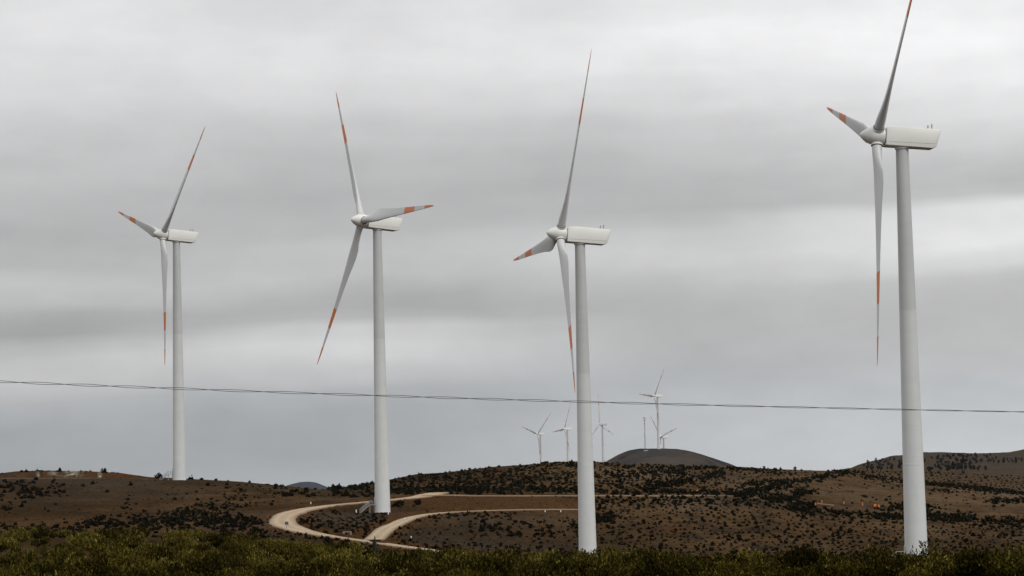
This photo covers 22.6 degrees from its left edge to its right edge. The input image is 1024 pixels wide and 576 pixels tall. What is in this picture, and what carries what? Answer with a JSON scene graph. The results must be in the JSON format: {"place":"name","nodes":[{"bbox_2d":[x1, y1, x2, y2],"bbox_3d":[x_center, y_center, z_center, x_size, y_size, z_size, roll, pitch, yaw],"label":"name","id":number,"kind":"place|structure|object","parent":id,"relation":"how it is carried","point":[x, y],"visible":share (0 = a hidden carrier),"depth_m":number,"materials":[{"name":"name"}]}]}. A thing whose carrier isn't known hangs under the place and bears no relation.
{"place":"outdoors","nodes":[
{"label":"outdoors","id":0,"kind":"place"},
{"bbox_2d":[287,482,327,489],"bbox_3d":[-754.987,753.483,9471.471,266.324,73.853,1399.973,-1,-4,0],"label":"hill","id":1,"kind":"structure","parent":0,"point":[313,485],"depth_m":9250.90,"materials":[{"name":"grey soil"}]},
{"bbox_2d":[269,492,463,553],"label":"road","id":2,"kind":"structure","parent":0,"point":[278,520],"depth_m":670.93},
{"bbox_2d":[363,509,577,540],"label":"side road","id":3,"kind":"structure","parent":0,"point":[383,532],"depth_m":673.30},
{"bbox_2d":[0,449,1023,567],"bbox_3d":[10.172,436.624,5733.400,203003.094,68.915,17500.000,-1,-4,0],"label":"ground","id":4,"kind":"structure","parent":0,"point":[97,498],"depth_m":723.83,"materials":[{"name":"soil"}]},
{"bbox_2d":[3,554,65,575],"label":"bush","id":5,"kind":"object","parent":4,"relation":"on","point":[13,572],"visible":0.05,"depth_m":102.86,"materials":[{"name":"green plant"}]},
{"bbox_2d":[14,559,60,575],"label":"bush","id":6,"kind":"object","parent":4,"relation":"on","point":[22,570],"visible":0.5,"depth_m":100.08,"materials":[{"name":"green plant"}]},
{"bbox_2d":[30,557,70,575],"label":"bush","id":7,"kind":"object","parent":4,"relation":"on","point":[45,569],"visible":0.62,"depth_m":98.28,"materials":[{"name":"green plant"}]},
{"bbox_2d":[70,568,95,575],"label":"bush","id":8,"kind":"object","parent":4,"relation":"on","point":[79,572],"visible":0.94,"depth_m":90.12,"materials":[{"name":"green plant"}]},
{"bbox_2d":[78,562,126,575],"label":"bush","id":9,"kind":"object","parent":4,"relation":"on","point":[96,570],"visible":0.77,"depth_m":96.15,"materials":[{"name":"green plant"}]},
{"bbox_2d":[119,555,169,575],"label":"bush","id":10,"kind":"object","parent":4,"relation":"on","point":[155,571],"visible":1,"depth_m":89.47,"materials":[{"name":"green plant"}]},
{"bbox_2d":[118,128,204,479],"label":"wind turbine","id":11,"kind":"object","parent":4,"relation":"on","point":[164,234],"visible":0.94,"depth_m":830.71,"materials":[{"name":"paint"}]},
{"bbox_2d":[153,563,178,575],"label":"bush","id":12,"kind":"object","parent":4,"relation":"on","point":[166,570],"visible":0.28,"depth_m":95.11,"materials":[{"name":"green plant"}]},
{"bbox_2d":[157,559,214,575],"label":"bush","id":13,"kind":"object","parent":4,"relation":"on","point":[176,568],"visible":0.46,"depth_m":96.48,"materials":[{"name":"green plant"}]},
{"bbox_2d":[183,553,223,575],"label":"bush","id":14,"kind":"object","parent":4,"relation":"on","point":[207,561],"visible":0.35,"depth_m":102.60,"materials":[{"name":"green plant"}]},
{"bbox_2d":[179,567,232,575],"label":"bush","id":15,"kind":"object","parent":4,"relation":"on","point":[190,573],"visible":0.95,"depth_m":81.12,"materials":[{"name":"green plant"}]},
{"bbox_2d":[183,550,236,569],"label":"bush","id":16,"kind":"object","parent":4,"relation":"on","point":[224,562],"visible":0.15,"depth_m":104.80,"materials":[{"name":"green plant"}]},
{"bbox_2d":[216,565,247,575],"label":"bush","id":17,"kind":"object","parent":4,"relation":"on","point":[235,574],"visible":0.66,"depth_m":83.35,"materials":[{"name":"green plant"}]},
{"bbox_2d":[217,567,255,575],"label":"bush","id":18,"kind":"object","parent":4,"relation":"on","point":[248,573],"visible":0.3,"depth_m":91.79,"materials":[{"name":"green plant"}]},
{"bbox_2d":[221,556,265,573],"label":"bush","id":19,"kind":"object","parent":4,"relation":"on","point":[238,566],"visible":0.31,"depth_m":103.94,"materials":[{"name":"green plant"}]},
{"bbox_2d":[262,559,291,570],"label":"bush","id":20,"kind":"object","parent":4,"relation":"on","point":[286,564],"visible":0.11,"depth_m":104.28,"materials":[{"name":"green plant"}]},
{"bbox_2d":[255,558,319,575],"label":"bush","id":21,"kind":"object","parent":4,"relation":"on","point":[297,572],"visible":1,"depth_m":75.96,"materials":[{"name":"green plant"}]},
{"bbox_2d":[262,563,319,575],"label":"bush","id":22,"kind":"object","parent":4,"relation":"on","point":[316,572],"visible":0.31,"depth_m":82.24,"materials":[{"name":"green plant"}]},
{"bbox_2d":[287,557,342,573],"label":"bush","id":23,"kind":"object","parent":4,"relation":"on","point":[310,565],"visible":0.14,"depth_m":92.99,"materials":[{"name":"green plant"}]},
{"bbox_2d":[309,566,336,575],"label":"bush","id":24,"kind":"object","parent":4,"relation":"on","point":[326,571],"visible":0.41,"depth_m":83.46,"materials":[{"name":"green plant"}]},
{"bbox_2d":[315,558,351,572],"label":"bush","id":25,"kind":"object","parent":4,"relation":"on","point":[329,564],"visible":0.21,"depth_m":85.90,"materials":[{"name":"green plant"}]},
{"bbox_2d":[331,484,339,489],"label":"shrub","id":26,"kind":"object","parent":4,"relation":"on","point":[333,486],"visible":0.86,"depth_m":867.33,"materials":[{"name":"green plant"}]},
{"bbox_2d":[322,563,383,575],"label":"bush","id":27,"kind":"object","parent":4,"relation":"on","point":[346,571],"visible":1,"depth_m":70.33,"materials":[{"name":"green plant"}]},
{"bbox_2d":[345,549,387,571],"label":"bush","id":28,"kind":"object","parent":4,"relation":"on","point":[353,562],"visible":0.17,"depth_m":94.49,"materials":[{"name":"green plant"}]},
{"bbox_2d":[372,536,378,554],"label":"cactus","id":29,"kind":"object","parent":4,"relation":"on","point":[374,545],"visible":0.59,"depth_m":149.25,"materials":[{"name":"green plant"}]},
{"bbox_2d":[317,93,433,512],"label":"wind turbine","id":30,"kind":"object","parent":4,"relation":"on","point":[378,221],"visible":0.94,"depth_m":702.05,"materials":[{"name":"paint"}]},
{"bbox_2d":[347,549,408,572],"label":"bush","id":31,"kind":"object","parent":4,"relation":"on","point":[380,562],"visible":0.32,"depth_m":93.30,"materials":[{"name":"green plant"}]},
{"bbox_2d":[368,554,416,575],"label":"bush","id":32,"kind":"object","parent":4,"relation":"on","point":[391,569],"visible":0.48,"depth_m":91.67,"materials":[{"name":"green plant"}]},
{"bbox_2d":[377,568,415,575],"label":"bush","id":33,"kind":"object","parent":4,"relation":"on","point":[400,572],"visible":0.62,"depth_m":85.51,"materials":[{"name":"green plant"}]},
{"bbox_2d":[398,555,450,575],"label":"bush","id":34,"kind":"object","parent":4,"relation":"on","point":[426,567],"visible":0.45,"depth_m":89.05,"materials":[{"name":"green plant"}]},
{"bbox_2d":[407,557,454,569],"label":"bush","id":35,"kind":"object","parent":4,"relation":"on","point":[437,562],"visible":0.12,"depth_m":93.71,"materials":[{"name":"green plant"}]},
{"bbox_2d":[435,560,461,571],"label":"bush","id":36,"kind":"object","parent":4,"relation":"on","point":[450,565],"visible":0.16,"depth_m":95.34,"materials":[{"name":"green plant"}]},
{"bbox_2d":[436,564,479,575],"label":"bush","id":37,"kind":"object","parent":4,"relation":"on","point":[447,570],"visible":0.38,"depth_m":84.56,"materials":[{"name":"green plant"}]},
{"bbox_2d":[434,557,481,567],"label":"bush","id":38,"kind":"object","parent":4,"relation":"on","point":[456,562],"visible":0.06,"depth_m":106.23,"materials":[{"name":"green plant"}]},
{"bbox_2d":[446,569,478,575],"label":"bush","id":39,"kind":"object","parent":4,"relation":"on","point":[464,572],"visible":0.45,"depth_m":77.29,"materials":[{"name":"green plant"}]},
{"bbox_2d":[463,544,526,575],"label":"bush","id":40,"kind":"object","parent":4,"relation":"on","point":[503,561],"visible":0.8,"depth_m":85.91,"materials":[{"name":"green plant"}]},
{"bbox_2d":[0,459,1023,556],"bbox_3d":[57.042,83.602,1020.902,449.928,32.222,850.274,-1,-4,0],"label":"hillside scrub","id":41,"kind":"object","parent":4,"relation":"on","point":[658,484],"visible":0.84,"depth_m":753.55,"materials":[{"name":"green plant"}]},
{"bbox_2d":[0,525,1023,575],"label":"scrub","id":42,"kind":"object","parent":4,"relation":"on","point":[115,550],"visible":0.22,"depth_m":137.57,"materials":[{"name":"green plant"}]},
{"bbox_2d":[502,554,529,562],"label":"bush","id":43,"kind":"object","parent":4,"relation":"on","point":[528,560],"visible":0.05,"depth_m":101.71,"materials":[{"name":"green plant"}]},
{"bbox_2d":[499,559,535,568],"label":"bush","id":44,"kind":"object","parent":4,"relation":"on","point":[524,563],"visible":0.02,"depth_m":91.05,"materials":[{"name":"green plant"}]},
{"bbox_2d":[507,562,536,575],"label":"bush","id":45,"kind":"object","parent":4,"relation":"on","point":[518,567],"visible":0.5,"depth_m":78.39,"materials":[{"name":"green plant"}]},
{"bbox_2d":[523,413,550,461],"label":"wind turbine","id":46,"kind":"object","parent":4,"relation":"on","point":[539,443],"visible":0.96,"depth_m":3939.23,"materials":[{"name":"paint"}]},
{"bbox_2d":[531,560,549,568],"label":"bush","id":47,"kind":"object","parent":4,"relation":"on","point":[541,564],"visible":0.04,"depth_m":103.69,"materials":[{"name":"green plant"}]},
{"bbox_2d":[513,565,586,575],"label":"bush","id":48,"kind":"object","parent":4,"relation":"on","point":[572,572],"visible":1,"depth_m":71.95,"materials":[{"name":"green plant"}]},
{"bbox_2d":[514,49,610,552],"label":"wind turbine","id":49,"kind":"object","parent":4,"relation":"on","point":[560,234],"visible":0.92,"depth_m":588.91,"materials":[{"name":"paint"}]},
{"bbox_2d":[554,403,571,461],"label":"wind turbine","id":50,"kind":"object","parent":4,"relation":"on","point":[566,433],"visible":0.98,"depth_m":3938.92,"materials":[{"name":"paint"}]},
{"bbox_2d":[529,558,596,575],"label":"bush","id":51,"kind":"object","parent":4,"relation":"on","point":[565,566],"visible":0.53,"depth_m":76.33,"materials":[{"name":"green plant"}]},
{"bbox_2d":[559,554,623,575],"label":"bush","id":52,"kind":"object","parent":4,"relation":"on","point":[599,567],"visible":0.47,"depth_m":78.14,"materials":[{"name":"green plant"}]},
{"bbox_2d":[569,549,631,575],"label":"bush","id":53,"kind":"object","parent":4,"relation":"on","point":[607,561],"visible":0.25,"depth_m":84.04,"materials":[{"name":"green plant"}]},
{"bbox_2d":[592,398,610,461],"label":"wind turbine","id":54,"kind":"object","parent":4,"relation":"on","point":[603,427],"visible":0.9,"depth_m":3711.35,"materials":[{"name":"paint"}]},
{"bbox_2d":[602,550,632,559],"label":"bush","id":55,"kind":"object","parent":4,"relation":"on","point":[618,556],"visible":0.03,"depth_m":103.13,"materials":[{"name":"green plant"}]},
{"bbox_2d":[608,554,635,568],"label":"bush","id":56,"kind":"object","parent":4,"relation":"on","point":[628,561],"visible":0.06,"depth_m":90.47,"materials":[{"name":"green plant"}]},
{"bbox_2d":[613,552,642,574],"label":"bush","id":57,"kind":"object","parent":4,"relation":"on","point":[631,569],"visible":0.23,"depth_m":88.10,"materials":[{"name":"green plant"}]},
{"bbox_2d":[631,547,653,558],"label":"bush","id":58,"kind":"object","parent":4,"relation":"on","point":[638,551],"visible":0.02,"depth_m":101.09,"materials":[{"name":"green plant"}]},
{"bbox_2d":[623,567,686,575],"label":"bush","id":59,"kind":"object","parent":4,"relation":"on","point":[643,572],"visible":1,"depth_m":70.49,"materials":[{"name":"green plant"}]},
{"bbox_2d":[634,547,678,574],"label":"bush","id":60,"kind":"object","parent":4,"relation":"on","point":[650,562],"visible":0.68,"depth_m":78.34,"materials":[{"name":"green plant"}]},
{"bbox_2d":[660,552,695,569],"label":"bush","id":61,"kind":"object","parent":4,"relation":"on","point":[676,556],"visible":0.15,"depth_m":89.37,"materials":[{"name":"green plant"}]},
{"bbox_2d":[672,558,687,572],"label":"bush","id":62,"kind":"object","parent":4,"relation":"on","point":[678,565],"visible":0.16,"depth_m":86.22,"materials":[{"name":"green plant"}]},
{"bbox_2d":[678,563,706,575],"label":"bush","id":63,"kind":"object","parent":4,"relation":"on","point":[689,567],"visible":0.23,"depth_m":73.17,"materials":[{"name":"green plant"}]},
{"bbox_2d":[686,555,720,570],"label":"bush","id":64,"kind":"object","parent":4,"relation":"on","point":[702,558],"visible":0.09,"depth_m":86.87,"materials":[{"name":"green plant"}]},
{"bbox_2d":[683,557,733,575],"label":"bush","id":65,"kind":"object","parent":4,"relation":"on","point":[704,573],"visible":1,"depth_m":69.89,"materials":[{"name":"green plant"}]},
{"bbox_2d":[703,560,719,574],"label":"bush","id":66,"kind":"object","parent":4,"relation":"on","point":[714,565],"visible":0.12,"depth_m":79.45,"materials":[{"name":"green plant"}]},
{"bbox_2d":[694,551,754,565],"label":"bush","id":67,"kind":"object","parent":4,"relation":"on","point":[719,558],"visible":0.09,"depth_m":93.98,"materials":[{"name":"green plant"}]},
{"bbox_2d":[711,557,759,575],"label":"bush","id":68,"kind":"object","parent":4,"relation":"on","point":[722,566],"visible":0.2,"depth_m":81.41,"materials":[{"name":"green plant"}]},
{"bbox_2d":[730,566,773,575],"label":"bush","id":69,"kind":"object","parent":4,"relation":"on","point":[739,573],"visible":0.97,"depth_m":70.88,"materials":[{"name":"green plant"}]},
{"bbox_2d":[743,557,771,565],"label":"bush","id":70,"kind":"object","parent":4,"relation":"on","point":[765,562],"visible":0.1,"depth_m":98.99,"materials":[{"name":"green plant"}]},
{"bbox_2d":[738,558,779,573],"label":"bush","id":71,"kind":"object","parent":4,"relation":"on","point":[773,566],"visible":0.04,"depth_m":83.40,"materials":[{"name":"green plant"}]},
{"bbox_2d":[773,563,819,575],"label":"bush","id":72,"kind":"object","parent":4,"relation":"on","point":[795,572],"visible":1,"depth_m":74.22,"materials":[{"name":"green plant"}]},
{"bbox_2d":[781,545,820,563],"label":"bush","id":73,"kind":"object","parent":4,"relation":"on","point":[787,554],"visible":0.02,"depth_m":96.91,"materials":[{"name":"green plant"}]},
{"bbox_2d":[774,542,835,574],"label":"bush","id":74,"kind":"object","parent":4,"relation":"on","point":[804,558],"visible":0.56,"depth_m":77.60,"materials":[{"name":"green plant"}]},
{"bbox_2d":[778,548,835,573],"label":"bush","id":75,"kind":"object","parent":4,"relation":"on","point":[829,559],"visible":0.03,"depth_m":79.88,"materials":[{"name":"green plant"}]},
{"bbox_2d":[805,552,866,575],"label":"bush","id":76,"kind":"object","parent":4,"relation":"on","point":[825,568],"visible":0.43,"depth_m":76.07,"materials":[{"name":"green plant"}]},
{"bbox_2d":[828,557,878,575],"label":"bush","id":77,"kind":"object","parent":4,"relation":"on","point":[859,569],"visible":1,"depth_m":71.29,"materials":[{"name":"green plant"}]},
{"bbox_2d":[831,552,887,564],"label":"bush","id":78,"kind":"object","parent":4,"relation":"on","point":[837,558],"visible":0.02,"depth_m":85.31,"materials":[{"name":"green plant"}]},
{"bbox_2d":[840,550,879,567],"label":"bush","id":79,"kind":"object","parent":4,"relation":"on","point":[858,557],"visible":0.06,"depth_m":78.51,"materials":[{"name":"green plant"}]},
{"bbox_2d":[845,542,896,564],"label":"bush","id":80,"kind":"object","parent":4,"relation":"on","point":[872,555],"visible":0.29,"depth_m":80.78,"materials":[{"name":"green plant"}]},
{"bbox_2d":[827,0,940,555],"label":"wind turbine","id":81,"kind":"object","parent":4,"relation":"on","point":[878,136],"visible":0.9,"depth_m":471.55,"materials":[{"name":"paint"}]},
{"bbox_2d":[862,555,913,575],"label":"bush","id":82,"kind":"object","parent":4,"relation":"on","point":[901,565],"visible":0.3,"depth_m":75.73,"materials":[{"name":"green plant"}]},
{"bbox_2d":[876,560,918,575],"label":"bush","id":83,"kind":"object","parent":4,"relation":"on","point":[887,570],"visible":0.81,"depth_m":72.38,"materials":[{"name":"green plant"}]},
{"bbox_2d":[889,552,920,561],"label":"bush","id":84,"kind":"object","parent":4,"relation":"on","point":[900,557],"depth_m":93.78,"materials":[{"name":"green plant"}]},
{"bbox_2d":[896,565,933,575],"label":"bush","id":85,"kind":"object","parent":4,"relation":"on","point":[914,572],"visible":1,"depth_m":70.46,"materials":[{"name":"green plant"}]},
{"bbox_2d":[900,536,965,575],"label":"bush","id":86,"kind":"object","parent":4,"relation":"on","point":[934,566],"visible":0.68,"depth_m":74.63,"materials":[{"name":"green plant"}]},
{"bbox_2d":[918,545,954,560],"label":"bush","id":87,"kind":"object","parent":4,"relation":"on","point":[942,554],"visible":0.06,"depth_m":82.02,"materials":[{"name":"green plant"}]},
{"bbox_2d":[946,542,997,575],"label":"bush","id":88,"kind":"object","parent":4,"relation":"on","point":[969,563],"visible":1,"depth_m":71.35,"materials":[{"name":"green plant"}]},
{"bbox_2d":[962,545,999,557],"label":"bush","id":89,"kind":"object","parent":4,"relation":"on","point":[985,554],"visible":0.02,"depth_m":90.54,"materials":[{"name":"green plant"}]},
{"bbox_2d":[978,555,1023,575],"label":"bush","id":90,"kind":"object","parent":4,"relation":"on","point":[1001,570],"visible":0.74,"depth_m":72.23,"materials":[{"name":"green plant"}]},
{"bbox_2d":[997,557,1017,574],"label":"bush","id":91,"kind":"object","parent":4,"relation":"on","point":[1010,565],"visible":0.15,"depth_m":74.09,"materials":[{"name":"green plant"}]},
{"bbox_2d":[0,380,1023,411],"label":"overhead cable","id":92,"kind":"object","parent":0,"point":[483,399],"visible":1,"depth_m":99.96,"materials":[{"name":"black metal"}]},
{"bbox_2d":[0,0,1023,486],"label":"sky","id":93,"kind":"structure","parent":0,"point":[737,262],"materials":[{"name":"grey"}]},
{"bbox_2d":[421,495,833,505],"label":"road","id":94,"kind":"structure","parent":0,"point":[577,495],"depth_m":741.72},
{"bbox_2d":[606,448,736,466],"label":"hill","id":95,"kind":"structure","parent":0,"point":[661,456],"depth_m":3414.44,"materials":[{"name":"grey soil"}]},
{"bbox_2d":[640,370,663,448],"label":"wind turbine","id":96,"kind":"object","parent":95,"relation":"on","point":[658,426],"visible":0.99,"depth_m":3500.00,"materials":[{"name":"paint"}]},
{"bbox_2d":[651,418,676,447],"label":"wind turbine","id":97,"kind":"object","parent":95,"relation":"on","point":[663,436],"visible":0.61,"depth_m":3714.12,"materials":[{"name":"paint"}]}
]}

